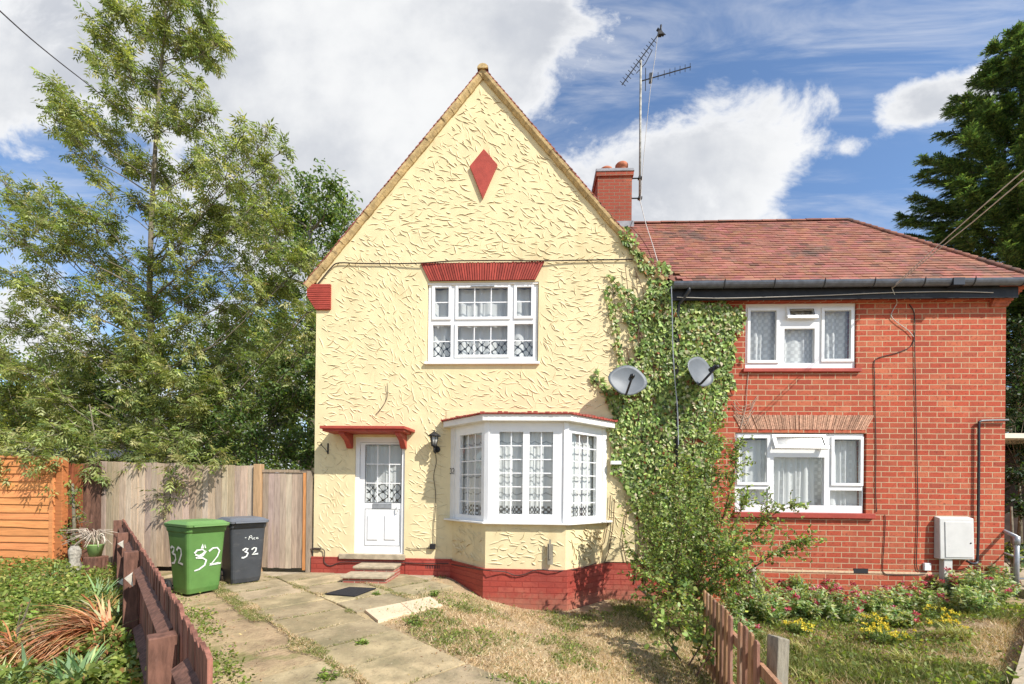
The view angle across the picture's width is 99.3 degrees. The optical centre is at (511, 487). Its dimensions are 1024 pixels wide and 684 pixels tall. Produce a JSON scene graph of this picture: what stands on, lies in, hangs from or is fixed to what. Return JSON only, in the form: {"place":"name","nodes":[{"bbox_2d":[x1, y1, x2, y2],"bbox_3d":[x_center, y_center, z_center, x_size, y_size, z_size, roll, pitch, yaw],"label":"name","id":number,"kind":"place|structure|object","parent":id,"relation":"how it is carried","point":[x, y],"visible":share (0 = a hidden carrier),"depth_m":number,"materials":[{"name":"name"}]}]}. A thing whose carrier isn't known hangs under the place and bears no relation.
{"place":"outdoors","nodes":[
{"label":"outdoors","id":0,"kind":"place"},
{"bbox_2d":[0,10,117,108],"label":"overhead wire","id":1,"kind":"object","parent":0,"point":[53,57],"visible":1,"depth_m":6.71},
{"bbox_2d":[166,571,433,579],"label":"path","id":2,"kind":"structure","parent":0,"point":[274,574],"depth_m":7.88,"materials":[{"name":"concrete"}]},
{"bbox_2d":[162,572,514,683],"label":"paved path","id":3,"kind":"structure","parent":0,"point":[398,660],"depth_m":4.73,"materials":[{"name":"beige concrete"}]},
{"bbox_2d":[218,516,268,583],"bbox_3d":[-4.469,1.033,7.205,0.788,1.074,0.604,0,0,40],"label":"black bin","id":4,"kind":"object","parent":3,"relation":"on","point":[242,552],"visible":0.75,"depth_m":7.01,"materials":[{"name":"grey plastic"}]},
{"bbox_2d":[213,576,432,683],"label":"joint grass","id":5,"kind":"structure","parent":3,"relation":"on","point":[234,600],"depth_m":5.16,"materials":[{"name":"green plant"}]},
{"bbox_2d":[316,664,340,683],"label":"weed","id":6,"kind":"object","parent":3,"relation":"on","point":[324,674],"visible":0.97,"depth_m":3.59,"materials":[{"name":"green plant"}]},
{"bbox_2d":[325,587,375,596],"bbox_3d":[-2.424,1.565,6.561,0.504,0.016,0.547,1,0,16],"label":"door mat","id":7,"kind":"object","parent":3,"relation":"on","point":[352,591],"depth_m":6.49,"materials":[{"name":"grey rubber"}]},
{"bbox_2d":[0,527,1023,683],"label":"ground","id":8,"kind":"structure","parent":0,"point":[259,635],"depth_m":4.92,"materials":[{"name":"soil"}]},
{"bbox_2d":[0,572,39,597],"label":"leafy plant","id":9,"kind":"object","parent":8,"relation":"on","point":[12,581],"visible":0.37,"depth_m":5.99,"materials":[{"name":"green plant"}]},
{"bbox_2d":[0,620,41,674],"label":"withered plant","id":10,"kind":"object","parent":8,"relation":"on","point":[9,642],"visible":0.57,"depth_m":3.69,"materials":[{"name":"brown plant"}]},
{"bbox_2d":[0,605,45,632],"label":"leafy plant","id":11,"kind":"object","parent":8,"relation":"on","point":[11,618],"visible":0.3,"depth_m":4.43,"materials":[{"name":"green plant"}]},
{"bbox_2d":[0,644,55,683],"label":"iris","id":12,"kind":"object","parent":8,"relation":"on","point":[18,675],"visible":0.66,"depth_m":3.36,"materials":[{"name":"green plant"}]},
{"bbox_2d":[9,583,61,606],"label":"leafy plant","id":13,"kind":"object","parent":8,"relation":"on","point":[24,590],"visible":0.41,"depth_m":5.43,"materials":[{"name":"green plant"}]},
{"bbox_2d":[29,595,81,618],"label":"leafy plant","id":14,"kind":"object","parent":8,"relation":"on","point":[49,603],"visible":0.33,"depth_m":5.03,"materials":[{"name":"green plant"}]},
{"bbox_2d":[0,341,118,447],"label":"yellow green bush","id":15,"kind":"object","parent":8,"relation":"on","point":[11,417],"visible":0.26,"depth_m":11.34,"materials":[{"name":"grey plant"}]},
{"bbox_2d":[0,594,118,666],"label":"withered plant","id":16,"kind":"object","parent":8,"relation":"on","point":[102,618],"visible":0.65,"depth_m":3.94,"materials":[{"name":"brown plant"}]},
{"bbox_2d":[54,458,68,572],"bbox_3d":[-8.111,0.554,7.831,0.138,2.157,0.110,1,0,3],"label":"fence post","id":17,"kind":"object","parent":8,"relation":"on","point":[61,509],"visible":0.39,"depth_m":7.78,"materials":[{"name":"orange wood"}]},
{"bbox_2d":[0,456,57,571],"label":"orange fence panel","id":18,"kind":"object","parent":17,"relation":"attached to","point":[26,528],"visible":0.78,"depth_m":7.81,"materials":[{"name":"brown wood"}]},
{"bbox_2d":[0,448,136,463],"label":"garden shed","id":19,"kind":"structure","parent":8,"relation":"on","point":[114,452],"depth_m":9.53,"materials":[{"name":"grey wood"}]},
{"bbox_2d":[48,484,92,574],"bbox_3d":[-7.631,0.754,7.491,0.677,1.634,0.380,1,0,13],"label":"fern bush","id":20,"kind":"object","parent":8,"relation":"on","point":[73,503],"visible":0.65,"depth_m":7.46,"materials":[{"name":"green plant"}]},
{"bbox_2d":[0,554,145,683],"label":"ground cover","id":21,"kind":"object","parent":8,"relation":"on","point":[30,568],"visible":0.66,"depth_m":4.49,"materials":[{"name":"green plant"}]},
{"bbox_2d":[66,546,82,579],"bbox_3d":[-7.290,1.261,7.262,0.208,0.571,0.229,1,0,3],"label":"stone ornament","id":22,"kind":"object","parent":8,"relation":"on","point":[74,554],"visible":0.61,"depth_m":7.21,"materials":[{"name":"white stone"}]},
{"bbox_2d":[28,642,123,683],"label":"iris","id":23,"kind":"object","parent":8,"relation":"on","point":[69,668],"visible":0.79,"depth_m":3.40,"materials":[{"name":"green plant"}]},
{"bbox_2d":[54,575,98,592],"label":"leafy plant","id":24,"kind":"object","parent":8,"relation":"on","point":[76,581],"visible":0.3,"depth_m":5.99,"materials":[{"name":"green plant"}]},
{"bbox_2d":[41,588,122,615],"bbox_3d":[-4.521,1.266,4.838,1.123,0.456,0.970,1,0,16],"label":"montbretia","id":25,"kind":"object","parent":8,"relation":"on","point":[114,602],"visible":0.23,"depth_m":4.85,"materials":[{"name":"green plant"}]},
{"bbox_2d":[45,573,122,607],"bbox_3d":[-4.964,1.271,5.268,0.749,0.491,0.947,1,0,3],"label":"iris","id":26,"kind":"object","parent":8,"relation":"on","point":[107,588],"visible":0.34,"depth_m":5.28,"materials":[{"name":"green plant"}]},
{"bbox_2d":[67,462,101,561],"bbox_3d":[-7.857,0.559,7.946,0.581,2.045,0.076,1,0,-7],"label":"brown fence","id":27,"kind":"object","parent":8,"relation":"on","point":[90,502],"visible":0.46,"depth_m":7.97,"materials":[{"name":"orange wood"}]},
{"bbox_2d":[60,528,118,578],"bbox_3d":[-7.221,1.119,7.406,0.986,0.844,0.359,1,0,3],"label":"potted plant","id":28,"kind":"object","parent":8,"relation":"on","point":[96,557],"visible":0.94,"depth_m":7.39,"materials":[{"name":"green plant"}]},
{"bbox_2d":[51,615,133,660],"bbox_3d":[-3.739,1.349,4.020,0.934,0.322,0.792,0,0,41],"label":"montbretia","id":29,"kind":"object","parent":8,"relation":"on","point":[118,635],"visible":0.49,"depth_m":4.00,"materials":[{"name":"green plant"}]},
{"bbox_2d":[85,651,139,683],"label":"leafy plant","id":30,"kind":"object","parent":8,"relation":"on","point":[115,666],"visible":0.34,"depth_m":3.51,"materials":[{"name":"green plant"}]},
{"bbox_2d":[0,404,240,520],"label":"young ash","id":31,"kind":"object","parent":8,"relation":"on","point":[46,451],"visible":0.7,"depth_m":7.99,"materials":[{"name":"green plant"}]},
{"bbox_2d":[0,288,315,472],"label":"tall hedge","id":32,"kind":"object","parent":8,"relation":"on","point":[215,330],"visible":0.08,"depth_m":14.64,"materials":[{"name":"green plant"}]},
{"bbox_2d":[57,345,267,464],"bbox_3d":[-9.264,-1.165,11.656,5.636,5.452,2.036,1,0,-6],"label":"hedge bush","id":33,"kind":"object","parent":8,"relation":"on","point":[183,368],"visible":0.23,"depth_m":11.59,"materials":[{"name":"green plant"}]},
{"bbox_2d":[113,519,212,683],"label":"brown garden fence","id":34,"kind":"object","parent":8,"relation":"on","point":[172,647],"visible":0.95,"depth_m":2.60,"materials":[{"name":"brown wood"}]},
{"bbox_2d":[0,0,327,463],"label":"ash tree","id":35,"kind":"object","parent":8,"relation":"on","point":[196,46],"visible":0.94,"depth_m":10.44,"materials":[{"name":"green plant"}]},
{"bbox_2d":[100,461,253,570],"bbox_3d":[-6.238,0.592,8.127,2.844,2.123,0.228,1,0,3],"label":"garden fence","id":36,"kind":"object","parent":8,"relation":"on","point":[227,491],"visible":0.54,"depth_m":8.08,"materials":[{"name":"brown wood"}]},
{"bbox_2d":[164,518,229,593],"bbox_3d":[-4.711,1.028,6.504,0.788,1.074,0.604,1,0,29],"label":"green bin","id":37,"kind":"object","parent":8,"relation":"on","point":[196,548],"visible":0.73,"depth_m":6.33,"materials":[{"name":"plastic"}]},
{"bbox_2d":[171,590,254,683],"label":"edge weeds","id":38,"kind":"object","parent":8,"relation":"on","point":[216,655],"visible":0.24,"depth_m":4.15,"materials":[{"name":"green plant"}]},
{"bbox_2d":[194,352,315,469],"bbox_3d":[-5.983,-0.857,10.169,3.383,4.901,1.990,1,0,-11],"label":"laurel bush","id":39,"kind":"object","parent":8,"relation":"on","point":[289,445],"visible":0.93,"depth_m":10.14,"materials":[{"name":"green plant"}]},
{"bbox_2d":[253,464,263,571],"bbox_3d":[-4.710,0.622,8.081,0.136,2.098,0.120,1,0,3],"label":"fence post","id":40,"kind":"object","parent":8,"relation":"on","point":[257,490],"visible":0.45,"depth_m":8.02,"materials":[{"name":"beige wood"}]},
{"bbox_2d":[220,157,362,526],"bbox_3d":[-9.017,-6.046,17.336,7.349,15.190,4.953,1,0,3],"label":"round tree","id":41,"kind":"object","parent":8,"relation":"on","point":[305,226],"visible":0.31,"depth_m":17.31,"materials":[{"name":"green plant"}]},
{"bbox_2d":[305,471,312,571],"bbox_3d":[-3.748,0.692,8.049,0.075,1.979,0.095,1,0,3],"label":"gate post","id":42,"kind":"object","parent":8,"relation":"on","point":[309,511],"visible":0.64,"depth_m":8.00,"materials":[{"name":"brown wood"}]},
{"bbox_2d":[262,469,311,569],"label":"garden gate","id":43,"kind":"structure","parent":42,"relation":"attached to","point":[284,507],"depth_m":8.06,"materials":[{"name":"brown wood"}]},
{"bbox_2d":[365,603,410,622],"bbox_3d":[-1.557,1.617,5.549,0.502,0.082,0.626,1,0,-35],"label":"paving slab","id":44,"kind":"object","parent":8,"relation":"on","point":[376,615],"depth_m":5.47,"materials":[{"name":"beige concrete"}]},
{"bbox_2d":[401,597,442,613],"bbox_3d":[-1.222,1.622,5.905,0.467,0.082,0.655,1,0,-31],"label":"paving slab","id":45,"kind":"object","parent":8,"relation":"on","point":[410,604],"depth_m":5.87,"materials":[{"name":"beige concrete"}]},
{"bbox_2d":[303,63,669,610],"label":"rendered house","id":46,"kind":"structure","parent":8,"relation":"on","point":[484,370],"depth_m":7.91,"materials":[{"name":"yellow paint"}]},
{"bbox_2d":[355,437,404,553],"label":"door","id":47,"kind":"structure","parent":46,"relation":"in","point":[380,461],"depth_m":8.05,"materials":[{"name":"white plastic"}]},
{"bbox_2d":[310,259,632,292],"bbox_3d":[-0.788,-3.832,7.886,5.886,0.561,0.043,1,0,3],"label":"wall cable","id":48,"kind":"object","parent":46,"relation":"attached to","point":[468,260],"depth_m":7.87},
{"bbox_2d":[424,282,539,364],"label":"window","id":49,"kind":"structure","parent":46,"relation":"in","point":[469,323],"depth_m":8.00,"materials":[{"name":"white plastic"}]},
{"bbox_2d":[441,411,617,610],"bbox_3d":[0.310,0.475,8.538,3.162,3.704,3.174,1,0,3],"label":"bay window","id":50,"kind":"structure","parent":46,"relation":"in","point":[520,481],"depth_m":7.22,"materials":[{"name":"white paint"}]},
{"bbox_2d":[608,365,646,395],"bbox_3d":[1.976,-1.827,7.441,0.526,0.544,0.630,0,0,40],"label":"satellite dish","id":51,"kind":"object","parent":46,"relation":"attached to","point":[625,380],"visible":0.99,"depth_m":7.46,"materials":[{"name":"grey metal"}]},
{"bbox_2d":[381,575,713,683],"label":"dry lawn grass","id":52,"kind":"structure","parent":8,"relation":"on","point":[635,667],"depth_m":5.02,"materials":[{"name":"beige plant"}]},
{"bbox_2d":[181,578,1022,683],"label":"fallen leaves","id":53,"kind":"object","parent":8,"relation":"on","point":[545,645],"visible":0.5,"depth_m":5.01,"materials":[{"name":"brown plant"}]},
{"bbox_2d":[644,567,734,675],"bbox_3d":[1.838,1.441,4.828,0.797,0.937,1.179,1,0,3],"label":"bramble","id":54,"kind":"object","parent":8,"relation":"on","point":[695,631],"visible":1,"depth_m":4.79,"materials":[{"name":"green plant"}]},
{"bbox_2d":[617,410,826,623],"bbox_3d":[2.790,0.379,6.124,2.528,3.066,2.107,1,0,3],"label":"tangled shrub","id":55,"kind":"object","parent":8,"relation":"on","point":[682,567],"visible":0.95,"depth_m":5.94,"materials":[{"name":"green plant"}]},
{"bbox_2d":[703,590,781,683],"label":"picket fence","id":56,"kind":"object","parent":8,"relation":"on","point":[752,668],"visible":0.91,"depth_m":3.95,"materials":[{"name":"brown wood"}]},
{"bbox_2d":[719,579,769,618],"bbox_3d":[3.566,1.772,6.749,0.688,0.681,0.701,1,0,17],"label":"valerian","id":57,"kind":"object","parent":8,"relation":"on","point":[735,601],"visible":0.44,"depth_m":6.63,"materials":[{"name":"green plant"}]},
{"bbox_2d":[724,606,765,634],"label":"valerian","id":58,"kind":"object","parent":8,"relation":"on","point":[738,617],"visible":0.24,"depth_m":5.65,"materials":[{"name":"green plant"}]},
{"bbox_2d":[738,567,775,599],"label":"valerian","id":59,"kind":"object","parent":8,"relation":"on","point":[769,589],"visible":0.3,"depth_m":7.37,"materials":[{"name":"green plant"}]},
{"bbox_2d":[741,583,792,624],"bbox_3d":[3.814,1.736,6.514,0.658,0.680,0.744,1,0,32],"label":"valerian","id":60,"kind":"object","parent":8,"relation":"on","point":[765,614],"visible":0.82,"depth_m":6.40,"materials":[{"name":"green plant"}]},
{"bbox_2d":[766,634,789,683],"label":"fence post","id":61,"kind":"object","parent":8,"relation":"on","point":[777,663],"visible":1,"depth_m":3.31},
{"bbox_2d":[768,587,819,619],"bbox_3d":[4.297,1.817,6.747,0.658,0.559,0.676,1,0,3],"label":"valerian","id":62,"kind":"object","parent":8,"relation":"on","point":[795,608],"visible":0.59,"depth_m":6.62,"materials":[{"name":"green plant"}]},
{"bbox_2d":[779,572,818,596],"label":"valerian","id":63,"kind":"object","parent":8,"relation":"on","point":[798,582],"visible":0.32,"depth_m":7.54,"materials":[{"name":"green plant"}]},
{"bbox_2d":[783,618,815,634],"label":"yellow ragwort","id":64,"kind":"object","parent":8,"relation":"on","point":[802,626],"visible":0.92,"depth_m":5.99,"materials":[{"name":"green plant"}]},
{"bbox_2d":[591,161,1023,603],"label":"brick house","id":65,"kind":"structure","parent":8,"relation":"on","point":[807,365],"depth_m":7.61,"materials":[{"name":"brick"}]},
{"bbox_2d":[620,24,690,200],"bbox_3d":[3.071,-8.200,9.515,1.692,4.123,0.293,1,0,-13],"label":"tv aerial","id":66,"kind":"object","parent":65,"relation":"attached to","point":[660,33],"visible":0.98,"depth_m":9.42,"materials":[{"name":"black metal"}]},
{"bbox_2d":[589,225,747,583],"bbox_3d":[2.747,-1.471,7.683,2.756,6.377,0.233,1,0,3],"label":"ivy","id":67,"kind":"object","parent":65,"relation":"attached to","point":[700,403],"visible":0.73,"depth_m":7.67,"materials":[{"name":"green plant"}]},
{"bbox_2d":[687,357,719,386],"bbox_3d":[3.261,-1.960,7.391,0.491,0.540,0.633,1,0,26],"label":"satellite dish","id":68,"kind":"object","parent":65,"relation":"attached to","point":[701,370],"visible":0.98,"depth_m":7.40,"materials":[{"name":"grey metal"}]},
{"bbox_2d":[742,303,861,371],"bbox_3d":[5.086,-2.630,7.724,2.009,1.221,0.238,1,0,3],"label":"window","id":69,"kind":"structure","parent":65,"relation":"in","point":[778,337],"depth_m":7.72,"materials":[{"name":"white plastic"}]},
{"bbox_2d":[733,433,875,518],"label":"window","id":70,"kind":"structure","parent":65,"relation":"in","point":[820,469],"depth_m":7.75,"materials":[{"name":"white plastic"}]},
{"bbox_2d":[677,291,993,298],"bbox_3d":[5.486,-3.290,7.448,5.244,0.092,0.013,1,0,3],"label":"fascia cable","id":71,"kind":"object","parent":65,"relation":"attached to","point":[843,294],"visible":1,"depth_m":7.43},
{"bbox_2d":[873,304,914,511],"bbox_3d":[6.640,-1.376,7.569,0.696,3.614,0.013,1,0,3],"label":"wall cable","id":72,"kind":"object","parent":65,"relation":"attached to","point":[874,405],"depth_m":7.58,"materials":[{"name":"black plastic"}]},
{"bbox_2d":[914,332,919,571],"bbox_3d":[7.021,-0.608,7.547,0.130,4.151,0.013,1,0,3],"label":"wall cable","id":73,"kind":"object","parent":65,"relation":"attached to","point":[916,453],"depth_m":7.54,"materials":[{"name":"black plastic"}]},
{"bbox_2d":[934,516,973,595],"bbox_3d":[7.576,1.330,7.457,0.559,1.649,0.138,1,0,3],"label":"meter cupboard","id":74,"kind":"object","parent":65,"relation":"attached to","point":[953,537],"visible":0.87,"depth_m":7.41,"materials":[{"name":"grey plastic"}]},
{"bbox_2d":[892,178,1023,288],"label":"overhead wire","id":75,"kind":"object","parent":65,"relation":"attached to","point":[964,228],"visible":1,"depth_m":5.85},
{"bbox_2d":[896,170,1023,283],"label":"overhead wire","id":76,"kind":"object","parent":65,"relation":"attached to","point":[965,221],"visible":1,"depth_m":5.82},
{"bbox_2d":[966,419,1008,564],"bbox_3d":[8.108,0.079,7.450,0.746,2.495,0.088,1,0,-3],"label":"wall pipe","id":77,"kind":"object","parent":65,"relation":"attached to","point":[978,488],"depth_m":7.46,"materials":[{"name":"black plastic"}]},
{"bbox_2d":[785,584,840,621],"bbox_3d":[4.562,1.791,6.685,0.746,0.591,0.655,1,0,-26],"label":"valerian","id":78,"kind":"object","parent":8,"relation":"on","point":[816,611],"visible":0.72,"depth_m":6.58,"materials":[{"name":"green plant"}]},
{"bbox_2d":[635,596,1023,683],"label":"rough grass","id":79,"kind":"structure","parent":8,"relation":"on","point":[798,662],"depth_m":4.91,"materials":[{"name":"green plant"}]},
{"bbox_2d":[816,578,848,603],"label":"valerian","id":80,"kind":"object","parent":8,"relation":"on","point":[827,586],"visible":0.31,"depth_m":7.47,"materials":[{"name":"green plant"}]},
{"bbox_2d":[818,587,866,624],"bbox_3d":[4.958,1.800,6.535,0.641,0.631,0.716,1,0,28],"label":"valerian","id":81,"kind":"object","parent":8,"relation":"on","point":[832,612],"visible":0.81,"depth_m":6.47,"materials":[{"name":"green plant"}]},
{"bbox_2d":[849,581,893,614],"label":"valerian","id":82,"kind":"object","parent":8,"relation":"on","point":[872,600],"visible":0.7,"depth_m":6.97,"materials":[{"name":"green plant"}]},
{"bbox_2d":[854,611,888,628],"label":"yellow ragwort","id":83,"kind":"object","parent":8,"relation":"on","point":[876,619],"visible":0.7,"depth_m":6.25,"materials":[{"name":"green plant"}]},
{"bbox_2d":[857,622,899,640],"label":"yellow ragwort","id":84,"kind":"object","parent":8,"relation":"on","point":[872,626],"visible":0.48,"depth_m":5.71,"materials":[{"name":"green plant"}]},
{"bbox_2d":[860,622,916,645],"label":"yellow ragwort","id":85,"kind":"object","parent":8,"relation":"on","point":[897,634],"visible":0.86,"depth_m":5.46,"materials":[{"name":"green plant"}]},
{"bbox_2d":[868,584,917,609],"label":"valerian","id":86,"kind":"object","parent":8,"relation":"on","point":[902,597],"visible":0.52,"depth_m":7.05,"materials":[{"name":"green plant"}]},
{"bbox_2d":[877,604,922,628],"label":"valerian","id":87,"kind":"object","parent":8,"relation":"on","point":[894,614],"visible":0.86,"depth_m":6.24,"materials":[{"name":"green plant"}]},
{"bbox_2d":[881,648,931,664],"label":"grass tussock","id":88,"kind":"object","parent":8,"relation":"on","point":[902,656],"depth_m":4.60,"materials":[{"name":"green plant"}]},
{"bbox_2d":[889,577,944,607],"bbox_3d":[6.796,1.808,7.328,0.771,0.598,0.668,1,0,-28],"label":"valerian","id":89,"kind":"object","parent":8,"relation":"on","point":[921,596],"visible":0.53,"depth_m":7.21,"materials":[{"name":"green plant"}]},
{"bbox_2d":[917,604,961,619],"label":"yellow ragwort","id":90,"kind":"object","parent":8,"relation":"on","point":[943,611],"visible":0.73,"depth_m":6.31,"materials":[{"name":"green plant"}]},
{"bbox_2d":[920,574,963,603],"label":"valerian","id":91,"kind":"object","parent":8,"relation":"on","point":[939,582],"visible":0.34,"depth_m":7.38,"materials":[{"name":"green plant"}]},
{"bbox_2d":[926,616,969,630],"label":"yellow ragwort","id":92,"kind":"object","parent":8,"relation":"on","point":[948,620],"visible":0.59,"depth_m":5.64,"materials":[{"name":"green plant"}]},
{"bbox_2d":[891,20,1023,449],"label":"conifer","id":93,"kind":"object","parent":8,"relation":"on","point":[986,123],"visible":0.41,"depth_m":11.22,"materials":[{"name":"green plant"}]},
{"bbox_2d":[927,584,988,610],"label":"valerian","id":94,"kind":"object","parent":8,"relation":"on","point":[942,598],"visible":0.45,"depth_m":6.57,"materials":[{"name":"green plant"}]},
{"bbox_2d":[928,618,987,643],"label":"grass tussock","id":95,"kind":"object","parent":8,"relation":"on","point":[955,631],"depth_m":5.20,"materials":[{"name":"green plant"}]},
{"bbox_2d":[936,565,996,594],"bbox_3d":[7.612,1.641,7.339,0.828,0.690,0.698,1,0,-7],"label":"valerian","id":96,"kind":"object","parent":8,"relation":"on","point":[949,575],"visible":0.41,"depth_m":7.28,"materials":[{"name":"green plant"}]},
{"bbox_2d":[952,584,1000,613],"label":"valerian","id":97,"kind":"object","parent":8,"relation":"on","point":[979,600],"visible":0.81,"depth_m":6.29,"materials":[{"name":"green plant"}]},
{"bbox_2d":[953,563,1020,601],"bbox_3d":[7.626,1.574,7.002,0.814,0.682,0.735,1,0,3],"label":"valerian","id":98,"kind":"object","parent":8,"relation":"on","point":[1005,591],"visible":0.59,"depth_m":6.91,"materials":[{"name":"green plant"}]},
{"bbox_2d":[978,563,1021,595],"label":"valerian","id":99,"kind":"object","parent":8,"relation":"on","point":[991,572],"visible":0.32,"depth_m":7.34,"materials":[{"name":"green plant"}]},
{"bbox_2d":[1004,314,1023,564],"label":"dark side bush","id":100,"kind":"object","parent":8,"relation":"on","point":[1017,390],"visible":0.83,"depth_m":9.42,"materials":[{"name":"green plant"}]},
{"bbox_2d":[1004,433,1023,562],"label":"outbuilding","id":101,"kind":"structure","parent":8,"relation":"on","point":[1013,437],"depth_m":9.96,"materials":[{"name":"brick"}]},
{"bbox_2d":[1004,562,1023,597],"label":"side steps","id":102,"kind":"structure","parent":8,"relation":"on","point":[1020,593],"depth_m":7.38,"materials":[{"name":"concrete"}]},
{"bbox_2d":[1003,529,1023,592],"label":"handrail","id":103,"kind":"object","parent":102,"relation":"on","point":[1016,556],"visible":0.77,"depth_m":7.20,"materials":[{"name":"metal"}]},
{"bbox_2d":[1012,646,1023,683],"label":"kerb edging","id":104,"kind":"object","parent":8,"relation":"on","point":[1020,679],"visible":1,"depth_m":3.90,"materials":[{"name":"concrete"}]},
{"bbox_2d":[0,0,1023,472],"label":"sky","id":105,"kind":"structure","parent":0,"point":[782,109],"materials":[{"name":"blue"}]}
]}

